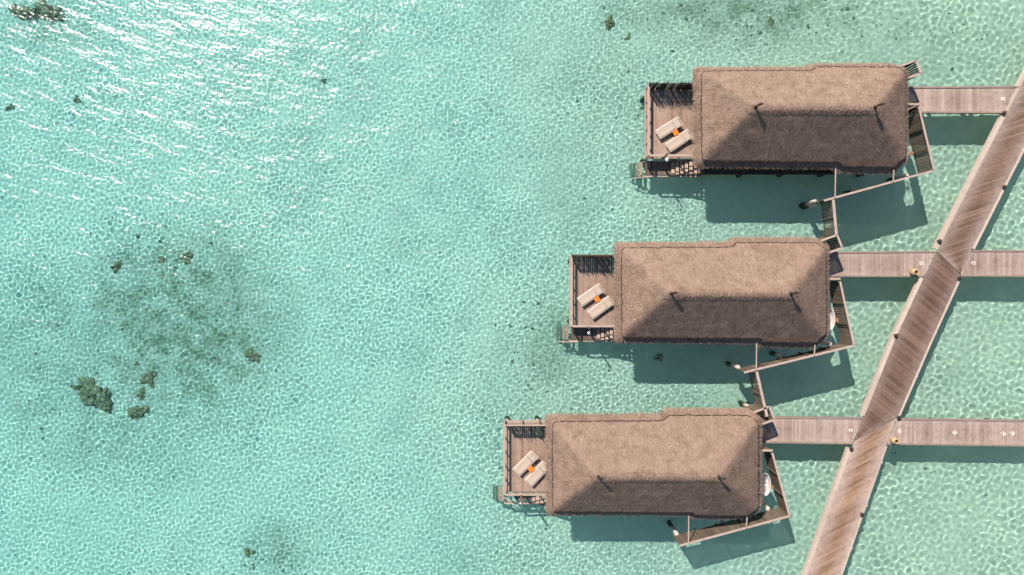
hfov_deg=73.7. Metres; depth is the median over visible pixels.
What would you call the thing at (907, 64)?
shower enclosure
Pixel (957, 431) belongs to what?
walkway
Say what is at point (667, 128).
sun lounger
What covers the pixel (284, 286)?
water
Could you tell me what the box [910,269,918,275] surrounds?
clay jar
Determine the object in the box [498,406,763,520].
thatched villa
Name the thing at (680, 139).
sun lounger
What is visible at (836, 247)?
shower enclosure
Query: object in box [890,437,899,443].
clay jar
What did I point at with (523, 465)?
sun lounger
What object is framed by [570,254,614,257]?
stick screen
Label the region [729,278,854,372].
bathroom fence
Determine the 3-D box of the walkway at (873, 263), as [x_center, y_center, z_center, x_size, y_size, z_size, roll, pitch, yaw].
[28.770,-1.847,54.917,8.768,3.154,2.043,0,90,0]
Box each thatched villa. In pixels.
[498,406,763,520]
[559,235,830,348]
[632,62,909,178]
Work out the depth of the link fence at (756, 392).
52.05 m
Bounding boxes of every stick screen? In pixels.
[504,420,545,427]
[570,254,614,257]
[646,81,692,89]
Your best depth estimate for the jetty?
53.39 m
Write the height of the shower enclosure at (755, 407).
5.112 m
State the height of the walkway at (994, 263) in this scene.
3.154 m
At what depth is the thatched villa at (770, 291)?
50.11 m
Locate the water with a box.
[0,0,1023,574]
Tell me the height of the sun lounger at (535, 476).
0.465 m
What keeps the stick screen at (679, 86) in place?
on the thatched villa at (817, 118)
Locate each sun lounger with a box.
[513,451,537,475]
[525,461,546,486]
[577,283,603,305]
[587,296,613,318]
[655,116,682,138]
[665,129,692,151]
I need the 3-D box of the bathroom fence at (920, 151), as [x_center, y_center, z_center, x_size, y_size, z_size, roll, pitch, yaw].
[27.028,-10.284,53.898,8.926,5.305,5.507,-15,90,0]
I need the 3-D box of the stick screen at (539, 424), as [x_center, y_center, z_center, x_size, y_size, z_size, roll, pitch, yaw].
[1.566,10.547,52.525,4.333,1.950,0.275,0,90,0]
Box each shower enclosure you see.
[743,402,774,424]
[819,234,842,253]
[900,59,921,80]
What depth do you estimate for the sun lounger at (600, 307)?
53.05 m
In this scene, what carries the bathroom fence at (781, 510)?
on the seabed
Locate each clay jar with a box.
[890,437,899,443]
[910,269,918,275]
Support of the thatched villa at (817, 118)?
on the seabed
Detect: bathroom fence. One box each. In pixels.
[669,444,790,546]
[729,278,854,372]
[804,103,934,205]
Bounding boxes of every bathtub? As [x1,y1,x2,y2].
[761,470,770,495]
[828,307,834,329]
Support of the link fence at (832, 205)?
on the seabed
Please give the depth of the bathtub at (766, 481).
53.18 m
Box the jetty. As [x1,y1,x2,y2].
[801,68,1023,574]
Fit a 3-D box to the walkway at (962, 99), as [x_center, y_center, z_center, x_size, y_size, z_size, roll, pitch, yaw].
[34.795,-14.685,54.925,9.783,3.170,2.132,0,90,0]
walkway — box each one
[760,416,862,443]
[828,251,935,276]
[886,418,1023,445]
[907,86,1019,113]
[960,250,1023,276]
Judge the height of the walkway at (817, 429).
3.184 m
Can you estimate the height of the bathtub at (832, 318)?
0.839 m
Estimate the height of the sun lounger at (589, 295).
0.465 m
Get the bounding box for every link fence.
[742,371,767,416]
[806,199,837,236]

